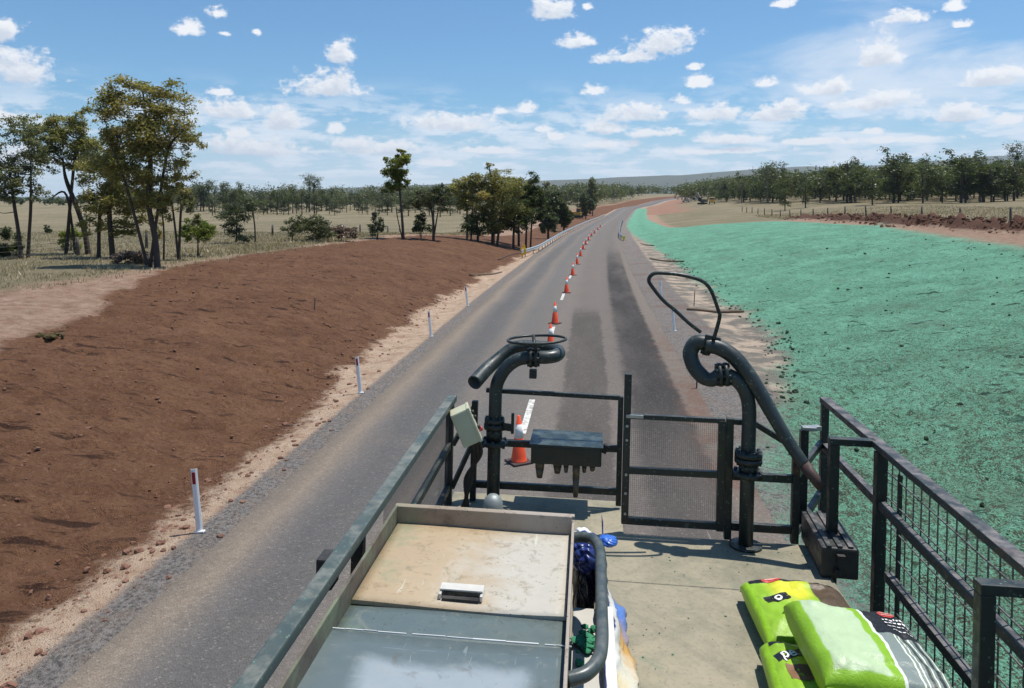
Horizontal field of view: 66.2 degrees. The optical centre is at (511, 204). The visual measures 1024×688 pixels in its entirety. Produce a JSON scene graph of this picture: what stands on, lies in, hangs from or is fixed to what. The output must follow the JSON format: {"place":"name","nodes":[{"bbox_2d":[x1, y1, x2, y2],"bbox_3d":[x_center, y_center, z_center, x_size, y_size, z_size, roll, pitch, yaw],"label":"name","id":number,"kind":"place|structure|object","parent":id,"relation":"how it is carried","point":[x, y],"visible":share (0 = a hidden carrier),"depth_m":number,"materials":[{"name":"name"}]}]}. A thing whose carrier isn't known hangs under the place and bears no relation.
{"place":"outdoors","nodes":[
{"label":"outdoors","id":0,"kind":"place"},
{"bbox_2d":[0,229,405,294],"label":"dry grass","id":1,"kind":"structure","parent":0,"point":[183,258],"depth_m":50.09,"materials":[{"name":"beige plant"}]},
{"bbox_2d":[59,195,786,687],"bbox_3d":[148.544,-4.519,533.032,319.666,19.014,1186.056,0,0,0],"label":"road","id":2,"kind":"structure","parent":0,"point":[213,617],"depth_m":15.41,"materials":[{"name":"grey asphalt"}]},
{"bbox_2d":[504,415,532,466],"bbox_3d":[0.132,4.532,15.171,0.420,0.905,0.420,0,0,-28],"label":"traffic cone","id":3,"kind":"object","parent":2,"relation":"on","point":[518,458],"visible":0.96,"depth_m":15.09,"materials":[{"name":"orange plastic"}]},
{"bbox_2d":[548,302,561,323],"bbox_3d":[1.800,4.532,32.857,0.420,0.905,0.420,0,0,34],"label":"traffic cone","id":4,"kind":"object","parent":2,"relation":"on","point":[554,318],"visible":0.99,"depth_m":32.77,"materials":[{"name":"orange plastic"}]},
{"bbox_2d":[522,225,602,433],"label":"road marking","id":5,"kind":"object","parent":2,"relation":"on","point":[527,416],"visible":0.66,"depth_m":18.79,"materials":[{"name":"paint"}]},
{"bbox_2d":[232,271,1023,687],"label":"spray truck","id":6,"kind":"object","parent":2,"relation":"on","point":[468,587],"visible":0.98,"depth_m":3.81,"materials":[{"name":"green paint"}]},
{"bbox_2d":[570,607,616,687],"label":"bag","id":7,"kind":"object","parent":6,"relation":"on","point":[581,616],"visible":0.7,"depth_m":3.21,"materials":[{"name":"white plastic"}]},
{"bbox_2d":[570,624,594,665],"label":"mulch","id":8,"kind":"object","parent":7,"relation":"on","point":[586,642],"visible":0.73,"depth_m":3.25,"materials":[{"name":"green"}]},
{"bbox_2d":[572,527,617,608],"bbox_3d":[0.378,1.797,3.689,0.228,0.511,0.243,1,0,6],"label":"blue sack","id":9,"kind":"object","parent":6,"relation":"on","point":[583,580],"visible":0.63,"depth_m":3.63,"materials":[{"name":"blue plastic"}]},
{"bbox_2d":[602,519,639,687],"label":"empty sack","id":10,"kind":"object","parent":6,"relation":"on","point":[627,675],"visible":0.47,"depth_m":3.57,"materials":[{"name":"white plastic"}]},
{"bbox_2d":[759,641,818,687],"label":"soil bag","id":11,"kind":"object","parent":6,"relation":"on","point":[785,664],"visible":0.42,"depth_m":3.34,"materials":[{"name":"green plastic"}]},
{"bbox_2d":[782,600,951,687],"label":"soil bag","id":12,"kind":"object","parent":11,"relation":"on","point":[841,647],"visible":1,"depth_m":3.19,"materials":[{"name":"green plastic"}]},
{"bbox_2d":[740,578,850,644],"bbox_3d":[1.443,2.036,3.877,0.500,0.177,0.622,1,0,4],"label":"soil bag","id":13,"kind":"object","parent":6,"relation":"on","point":[766,601],"visible":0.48,"depth_m":3.91,"materials":[{"name":"plastic"}]},
{"bbox_2d":[0,189,1023,687],"bbox_3d":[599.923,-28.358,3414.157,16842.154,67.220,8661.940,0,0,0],"label":"ground","id":14,"kind":"structure","parent":0,"point":[898,393],"depth_m":22.14,"materials":[{"name":"soil"}]},
{"bbox_2d":[0,226,25,257],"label":"shrub","id":15,"kind":"object","parent":14,"relation":"on","point":[6,248],"visible":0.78,"depth_m":44.76,"materials":[{"name":"green plant"}]},
{"bbox_2d":[0,113,53,258],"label":"gum tree","id":16,"kind":"object","parent":14,"relation":"on","point":[9,183],"visible":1,"depth_m":43.92,"materials":[{"name":"green plant"}]},
{"bbox_2d":[35,332,64,340],"bbox_3d":[-12.334,3.499,20.913,0.750,0.184,0.551,0,0,25],"label":"grass clump","id":17,"kind":"object","parent":14,"relation":"on","point":[52,335],"visible":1,"depth_m":20.85,"materials":[{"name":"plant"}]},
{"bbox_2d":[3,105,109,253],"bbox_3d":[-27.528,-1.417,47.887,6.308,9.374,3.159,0,0,-16],"label":"gum tree","id":18,"kind":"object","parent":14,"relation":"on","point":[60,135],"visible":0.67,"depth_m":47.80,"materials":[{"name":"green plant"}]},
{"bbox_2d":[57,226,83,249],"bbox_3d":[-29.234,2.320,52.044,1.902,1.819,1.445,0,0,35],"label":"shrub","id":19,"kind":"object","parent":14,"relation":"on","point":[62,234],"visible":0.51,"depth_m":51.85,"materials":[{"name":"green plant"}]},
{"bbox_2d":[71,138,165,257],"bbox_3d":[-22.576,-0.326,44.938,5.399,7.233,3.627,0,0,10],"label":"gum tree","id":20,"kind":"object","parent":14,"relation":"on","point":[108,196],"visible":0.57,"depth_m":44.76,"materials":[{"name":"green plant"}]},
{"bbox_2d":[111,250,153,263],"bbox_3d":[-19.709,2.845,41.399,2.602,0.967,1.992,0,0,0],"label":"brush","id":21,"kind":"object","parent":14,"relation":"on","point":[137,256],"visible":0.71,"depth_m":40.88,"materials":[{"name":"brown plant"}]},
{"bbox_2d":[78,73,207,266],"bbox_3d":[-18.599,-1.611,39.912,6.243,9.976,4.057,0,0,0],"label":"gum tree","id":22,"kind":"object","parent":14,"relation":"on","point":[148,147],"visible":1,"depth_m":39.26,"materials":[{"name":"green plant"}]},
{"bbox_2d":[159,171,201,259],"bbox_3d":[-18.662,0.701,44.033,2.508,5.267,1.564,0,0,-8],"label":"gum tree","id":23,"kind":"object","parent":14,"relation":"on","point":[185,198],"visible":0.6,"depth_m":43.97,"materials":[{"name":"green plant"}]},
{"bbox_2d":[171,218,217,255],"bbox_3d":[-18.935,2.037,47.050,2.507,2.588,1.878,0,0,0],"label":"shrub","id":24,"kind":"object","parent":14,"relation":"on","point":[189,233],"visible":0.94,"depth_m":46.80,"materials":[{"name":"green plant"}]},
{"bbox_2d":[191,469,204,532],"bbox_3d":[-4.825,4.540,12.027,0.150,0.980,0.070,-6,-1,6],"label":"guide post","id":25,"kind":"object","parent":14,"relation":"on","point":[196,501],"visible":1,"depth_m":12.02,"materials":[{"name":"white plastic"}]},
{"bbox_2d":[0,195,398,205],"bbox_3d":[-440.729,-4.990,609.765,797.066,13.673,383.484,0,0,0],"label":"scrub","id":26,"kind":"object","parent":14,"relation":"on","point":[58,201],"visible":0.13,"depth_m":469.55,"materials":[{"name":"green plant"}]},
{"bbox_2d":[0,223,399,257],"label":"paddock fence","id":27,"kind":"object","parent":14,"relation":"on","point":[146,241],"visible":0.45,"depth_m":52.39,"materials":[{"name":"metal"}]},
{"bbox_2d":[191,180,213,210],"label":"gum tree","id":28,"kind":"object","parent":14,"relation":"on","point":[209,188],"visible":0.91,"depth_m":318.07,"materials":[{"name":"green plant"}]},
{"bbox_2d":[194,182,211,210],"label":"gum tree","id":29,"kind":"object","parent":14,"relation":"on","point":[206,196],"visible":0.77,"depth_m":319.21,"materials":[{"name":"green plant"}]},
{"bbox_2d":[204,194,218,214],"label":"gum tree","id":30,"kind":"object","parent":14,"relation":"on","point":[212,203],"visible":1,"depth_m":278.60,"materials":[{"name":"green plant"}]},
{"bbox_2d":[218,190,239,210],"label":"gum tree","id":31,"kind":"object","parent":14,"relation":"on","point":[229,199],"visible":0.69,"depth_m":284.61,"materials":[{"name":"green plant"}]},
{"bbox_2d":[0,290,464,687],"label":"soil rubble","id":32,"kind":"object","parent":14,"relation":"on","point":[28,635],"visible":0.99,"depth_m":11.64,"materials":[{"name":"brown soil"}]},
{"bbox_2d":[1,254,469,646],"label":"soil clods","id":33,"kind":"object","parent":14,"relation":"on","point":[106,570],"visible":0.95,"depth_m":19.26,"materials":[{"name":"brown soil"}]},
{"bbox_2d":[230,189,248,204],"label":"gum tree","id":34,"kind":"object","parent":14,"relation":"on","point":[241,192],"visible":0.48,"depth_m":308.61,"materials":[{"name":"green plant"}]},
{"bbox_2d":[212,198,267,242],"bbox_3d":[-21.347,1.359,61.879,4.476,3.839,2.880,0,0,0],"label":"shrub","id":35,"kind":"object","parent":14,"relation":"on","point":[233,210],"visible":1,"depth_m":61.65,"materials":[{"name":"green plant"}]},
{"bbox_2d":[266,188,285,214],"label":"gum tree","id":36,"kind":"object","parent":14,"relation":"on","point":[275,199],"visible":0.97,"depth_m":284.19,"materials":[{"name":"green plant"}]},
{"bbox_2d":[281,193,295,214],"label":"gum tree","id":37,"kind":"object","parent":14,"relation":"on","point":[288,202],"visible":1,"depth_m":281.58,"materials":[{"name":"green plant"}]},
{"bbox_2d":[278,214,314,240],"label":"shrub","id":38,"kind":"object","parent":14,"relation":"on","point":[294,225],"visible":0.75,"depth_m":65.82,"materials":[{"name":"green plant"}]},
{"bbox_2d":[300,190,313,211],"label":"gum tree","id":39,"kind":"object","parent":14,"relation":"on","point":[305,199],"visible":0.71,"depth_m":319.94,"materials":[{"name":"green plant"}]},
{"bbox_2d":[299,173,317,211],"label":"gum tree","id":40,"kind":"object","parent":14,"relation":"on","point":[306,179],"visible":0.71,"depth_m":320.80,"materials":[{"name":"green plant"}]},
{"bbox_2d":[292,214,336,240],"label":"shrub","id":41,"kind":"object","parent":14,"relation":"on","point":[319,230],"visible":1,"depth_m":65.32,"materials":[{"name":"green plant"}]},
{"bbox_2d":[305,176,323,213],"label":"gum tree","id":42,"kind":"object","parent":14,"relation":"on","point":[314,186],"visible":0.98,"depth_m":297.12,"materials":[{"name":"green plant"}]},
{"bbox_2d":[306,191,325,213],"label":"gum tree","id":43,"kind":"object","parent":14,"relation":"on","point":[315,201],"visible":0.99,"depth_m":286.08,"materials":[{"name":"green plant"}]},
{"bbox_2d":[169,230,487,253],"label":"dry grass","id":44,"kind":"structure","parent":14,"relation":"on","point":[275,244],"depth_m":60.40,"materials":[{"name":"beige plant"}]},
{"bbox_2d":[322,194,335,213],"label":"gum tree","id":45,"kind":"object","parent":14,"relation":"on","point":[326,204],"visible":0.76,"depth_m":285.40,"materials":[{"name":"green plant"}]},
{"bbox_2d":[327,198,340,214],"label":"gum tree","id":46,"kind":"object","parent":14,"relation":"on","point":[334,205],"visible":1,"depth_m":270.10,"materials":[{"name":"green plant"}]},
{"bbox_2d":[326,224,359,241],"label":"bush","id":47,"kind":"object","parent":14,"relation":"on","point":[341,230],"visible":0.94,"depth_m":66.98,"materials":[{"name":"brown plant"}]},
{"bbox_2d":[355,357,363,393],"bbox_3d":[-4.074,4.544,20.897,0.150,0.980,0.070,-6,-1,6],"label":"guide post","id":48,"kind":"object","parent":14,"relation":"on","point":[358,375],"visible":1,"depth_m":20.89,"materials":[{"name":"white plastic"}]},
{"bbox_2d":[155,182,567,207],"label":"forest","id":49,"kind":"object","parent":14,"relation":"on","point":[367,194],"visible":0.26,"depth_m":365.93,"materials":[{"name":"green plant"}]},
{"bbox_2d":[366,212,386,239],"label":"shrub","id":50,"kind":"object","parent":14,"relation":"on","point":[372,231],"visible":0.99,"depth_m":72.07,"materials":[{"name":"green plant"}]},
{"bbox_2d":[379,193,395,214],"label":"gum tree","id":51,"kind":"object","parent":14,"relation":"on","point":[385,202],"visible":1,"depth_m":273.50,"materials":[{"name":"green plant"}]},
{"bbox_2d":[379,149,411,239],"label":"tree","id":52,"kind":"object","parent":14,"relation":"on","point":[395,172],"visible":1,"depth_m":73.81,"materials":[{"name":"green plant"}]},
{"bbox_2d":[397,192,416,215],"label":"gum tree","id":53,"kind":"object","parent":14,"relation":"on","point":[409,195],"visible":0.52,"depth_m":263.96,"materials":[{"name":"green plant"}]},
{"bbox_2d":[411,211,431,238],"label":"shrub","id":54,"kind":"object","parent":14,"relation":"on","point":[421,221],"visible":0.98,"depth_m":75.97,"materials":[{"name":"green plant"}]},
{"bbox_2d":[407,183,455,240],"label":"tree","id":55,"kind":"object","parent":14,"relation":"on","point":[439,199],"visible":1,"depth_m":74.91,"materials":[{"name":"green plant"}]},
{"bbox_2d":[444,196,458,215],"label":"gum tree","id":56,"kind":"object","parent":14,"relation":"on","point":[451,204],"visible":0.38,"depth_m":271.18,"materials":[{"name":"green plant"}]},
{"bbox_2d":[447,175,483,239],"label":"tree","id":57,"kind":"object","parent":14,"relation":"on","point":[465,184],"visible":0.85,"depth_m":83.68,"materials":[{"name":"green plant"}]},
{"bbox_2d":[456,204,499,241],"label":"shrub","id":58,"kind":"object","parent":14,"relation":"on","point":[473,227],"visible":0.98,"depth_m":82.99,"materials":[{"name":"green plant"}]},
{"bbox_2d":[460,162,530,244],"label":"tree","id":59,"kind":"object","parent":14,"relation":"on","point":[490,184],"visible":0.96,"depth_m":83.34,"materials":[{"name":"green plant"}]},
{"bbox_2d":[489,198,535,248],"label":"tree","id":60,"kind":"object","parent":14,"relation":"on","point":[520,222],"visible":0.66,"depth_m":84.77,"materials":[{"name":"green plant"}]},
{"bbox_2d":[495,176,532,246],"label":"tree","id":61,"kind":"object","parent":14,"relation":"on","point":[518,241],"visible":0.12,"depth_m":89.88,"materials":[{"name":"green plant"}]},
{"bbox_2d":[511,171,551,248],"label":"tree","id":62,"kind":"object","parent":14,"relation":"on","point":[532,193],"visible":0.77,"depth_m":87.78,"materials":[{"name":"green plant"}]},
{"bbox_2d":[382,181,713,200],"bbox_3d":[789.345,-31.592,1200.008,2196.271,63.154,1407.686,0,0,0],"label":"forest","id":63,"kind":"object","parent":14,"relation":"on","point":[654,189],"visible":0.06,"depth_m":945.17,"materials":[{"name":"green plant"}]},
{"bbox_2d":[536,181,559,208],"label":"tree","id":64,"kind":"object","parent":14,"relation":"on","point":[545,186],"visible":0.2,"depth_m":175.14,"materials":[{"name":"green plant"}]},
{"bbox_2d":[538,209,558,238],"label":"tree","id":65,"kind":"object","parent":14,"relation":"on","point":[548,223],"visible":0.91,"depth_m":117.57,"materials":[{"name":"green plant"}]},
{"bbox_2d":[496,214,604,259],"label":"guard rail","id":66,"kind":"object","parent":14,"relation":"on","point":[523,250],"visible":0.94,"depth_m":94.97,"materials":[{"name":"metal"}]},
{"bbox_2d":[545,191,566,228],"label":"tree","id":67,"kind":"object","parent":14,"relation":"on","point":[554,202],"visible":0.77,"depth_m":149.57,"materials":[{"name":"green plant"}]},
{"bbox_2d":[554,202,574,230],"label":"tree","id":68,"kind":"object","parent":14,"relation":"on","point":[568,219],"visible":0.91,"depth_m":149.55,"materials":[{"name":"green plant"}]},
{"bbox_2d":[578,192,595,218],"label":"tree","id":69,"kind":"object","parent":14,"relation":"on","point":[585,206],"visible":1,"depth_m":259.51,"materials":[{"name":"green plant"}]},
{"bbox_2d":[586,176,598,215],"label":"tree","id":70,"kind":"object","parent":14,"relation":"on","point":[592,189],"visible":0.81,"depth_m":299.20,"materials":[{"name":"green plant"}]},
{"bbox_2d":[562,168,809,202],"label":"forest","id":71,"kind":"object","parent":14,"relation":"on","point":[687,191],"visible":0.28,"depth_m":529.69,"materials":[{"name":"green plant"}]},
{"bbox_2d":[687,308,743,312],"bbox_3d":[9.506,4.987,36.723,2.604,0.204,0.164,0,0,17],"label":"erosion log","id":72,"kind":"object","parent":14,"relation":"on","point":[715,311],"visible":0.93,"depth_m":36.69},
{"bbox_2d":[717,176,732,201],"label":"gum tree","id":73,"kind":"object","parent":14,"relation":"on","point":[725,184],"visible":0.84,"depth_m":367.11,"materials":[{"name":"green plant"}]},
{"bbox_2d":[734,179,751,202],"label":"gum tree","id":74,"kind":"object","parent":14,"relation":"on","point":[743,184],"visible":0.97,"depth_m":317.85,"materials":[{"name":"green plant"}]},
{"bbox_2d":[736,170,752,201],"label":"gum tree","id":75,"kind":"object","parent":14,"relation":"on","point":[742,178],"visible":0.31,"depth_m":329.66,"materials":[{"name":"green plant"}]},
{"bbox_2d":[749,163,780,202],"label":"gum tree","id":76,"kind":"object","parent":14,"relation":"on","point":[766,174],"visible":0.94,"depth_m":290.93,"materials":[{"name":"green plant"}]},
{"bbox_2d":[771,188,791,210],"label":"gum tree","id":77,"kind":"object","parent":14,"relation":"on","point":[783,198],"visible":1,"depth_m":204.91,"materials":[{"name":"green plant"}]},
{"bbox_2d":[772,161,798,199],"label":"gum tree","id":78,"kind":"object","parent":14,"relation":"on","point":[783,172],"visible":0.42,"depth_m":287.13,"materials":[{"name":"green plant"}]},
{"bbox_2d":[792,178,815,207],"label":"gum tree","id":79,"kind":"object","parent":14,"relation":"on","point":[804,191],"visible":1,"depth_m":214.80,"materials":[{"name":"green plant"}]},
{"bbox_2d":[812,175,829,202],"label":"gum tree","id":80,"kind":"object","parent":14,"relation":"on","point":[821,189],"visible":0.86,"depth_m":247.65,"materials":[{"name":"green plant"}]},
{"bbox_2d":[822,160,856,202],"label":"gum tree","id":81,"kind":"object","parent":14,"relation":"on","point":[841,169],"visible":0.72,"depth_m":234.73,"materials":[{"name":"green plant"}]},
{"bbox_2d":[658,239,1023,534],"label":"mulched clods","id":82,"kind":"object","parent":14,"relation":"on","point":[926,438],"visible":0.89,"depth_m":26.61,"materials":[{"name":"soil"}]},
{"bbox_2d":[839,156,876,201],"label":"gum tree","id":83,"kind":"object","parent":14,"relation":"on","point":[857,169],"visible":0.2,"depth_m":237.18,"materials":[{"name":"green plant"}]},
{"bbox_2d":[707,155,1023,200],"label":"forest","id":84,"kind":"object","parent":14,"relation":"on","point":[792,186],"visible":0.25,"depth_m":269.44,"materials":[{"name":"green plant"}]},
{"bbox_2d":[849,174,883,204],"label":"gum tree","id":85,"kind":"object","parent":14,"relation":"on","point":[867,187],"visible":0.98,"depth_m":199.74,"materials":[{"name":"green plant"}]},
{"bbox_2d":[742,205,1023,221],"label":"paddock fence","id":86,"kind":"object","parent":14,"relation":"on","point":[1010,213],"visible":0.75,"depth_m":97.43,"materials":[{"name":"metal"}]},
{"bbox_2d":[753,205,1023,222],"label":"dry grass","id":87,"kind":"structure","parent":14,"relation":"on","point":[907,213],"depth_m":143.59,"materials":[{"name":"beige plant"}]},
{"bbox_2d":[875,164,904,197],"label":"gum tree","id":88,"kind":"object","parent":14,"relation":"on","point":[880,169],"visible":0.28,"depth_m":217.17,"materials":[{"name":"green plant"}]},
{"bbox_2d":[877,146,912,202],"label":"gum tree","id":89,"kind":"object","parent":14,"relation":"on","point":[893,160],"visible":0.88,"depth_m":212.31,"materials":[{"name":"green plant"}]},
{"bbox_2d":[882,164,919,202],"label":"gum tree","id":90,"kind":"object","parent":14,"relation":"on","point":[910,175],"visible":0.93,"depth_m":210.05,"materials":[{"name":"green plant"}]},
{"bbox_2d":[784,212,1023,233],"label":"windrow rubble","id":91,"kind":"object","parent":14,"relation":"on","point":[981,218],"visible":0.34,"depth_m":75.46,"materials":[{"name":"soil"}]},
{"bbox_2d":[906,167,945,202],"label":"gum tree","id":92,"kind":"object","parent":14,"relation":"on","point":[934,175],"visible":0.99,"depth_m":200.40,"materials":[{"name":"green plant"}]},
{"bbox_2d":[913,153,948,200],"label":"gum tree","id":93,"kind":"object","parent":14,"relation":"on","point":[922,162],"visible":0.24,"depth_m":228.61,"materials":[{"name":"green plant"}]},
{"bbox_2d":[930,175,956,202],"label":"gum tree","id":94,"kind":"object","parent":14,"relation":"on","point":[940,186],"visible":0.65,"depth_m":202.63,"materials":[{"name":"green plant"}]},
{"bbox_2d":[939,148,982,202],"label":"gum tree","id":95,"kind":"object","parent":14,"relation":"on","point":[958,163],"visible":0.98,"depth_m":191.73,"materials":[{"name":"green plant"}]},
{"bbox_2d":[943,162,993,202],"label":"gum tree","id":96,"kind":"object","parent":14,"relation":"on","point":[957,178],"visible":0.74,"depth_m":192.12,"materials":[{"name":"green plant"}]},
{"bbox_2d":[951,150,1007,201],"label":"gum tree","id":97,"kind":"object","parent":14,"relation":"on","point":[984,159],"visible":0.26,"depth_m":196.47,"materials":[{"name":"green plant"}]},
{"bbox_2d":[966,173,995,201],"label":"gum tree","id":98,"kind":"object","parent":14,"relation":"on","point":[989,191],"visible":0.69,"depth_m":191.56,"materials":[{"name":"green plant"}]},
{"bbox_2d":[965,165,999,201],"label":"gum tree","id":99,"kind":"object","parent":14,"relation":"on","point":[985,171],"visible":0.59,"depth_m":191.62,"materials":[{"name":"green plant"}]},
{"bbox_2d":[977,167,1003,201],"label":"gum tree","id":100,"kind":"object","parent":14,"relation":"on","point":[990,183],"visible":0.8,"depth_m":191.28,"materials":[{"name":"green plant"}]},
{"bbox_2d":[974,162,1014,201],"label":"gum tree","id":101,"kind":"object","parent":14,"relation":"on","point":[1004,177],"visible":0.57,"depth_m":192.97,"materials":[{"name":"green plant"}]},
{"bbox_2d":[990,159,1022,200],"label":"gum tree","id":102,"kind":"object","parent":14,"relation":"on","point":[1013,177],"visible":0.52,"depth_m":196.27,"materials":[{"name":"green plant"}]},
{"bbox_2d":[996,160,1022,200],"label":"gum tree","id":103,"kind":"object","parent":14,"relation":"on","point":[1017,170],"visible":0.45,"depth_m":196.71,"materials":[{"name":"green plant"}]},
{"bbox_2d":[1001,160,1023,200],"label":"gum tree","id":104,"kind":"object","parent":14,"relation":"on","point":[1021,163],"visible":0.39,"depth_m":197.50,"materials":[{"name":"green plant"}]},
{"bbox_2d":[1002,140,1023,196],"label":"gum tree","id":105,"kind":"object","parent":14,"relation":"on","point":[1017,155],"visible":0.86,"depth_m":239.68,"materials":[{"name":"green plant"}]},
{"bbox_2d":[0,0,1023,196],"label":"sky","id":106,"kind":"structure","parent":0,"point":[286,90],"materials":[{"name":"blue"}]},
{"bbox_2d":[17,155,1023,199],"bbox_3d":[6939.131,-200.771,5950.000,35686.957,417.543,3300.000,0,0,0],"label":"hills","id":107,"kind":"structure","parent":0,"point":[669,181],"depth_m":5996.79,"materials":[{"name":"green plant"}]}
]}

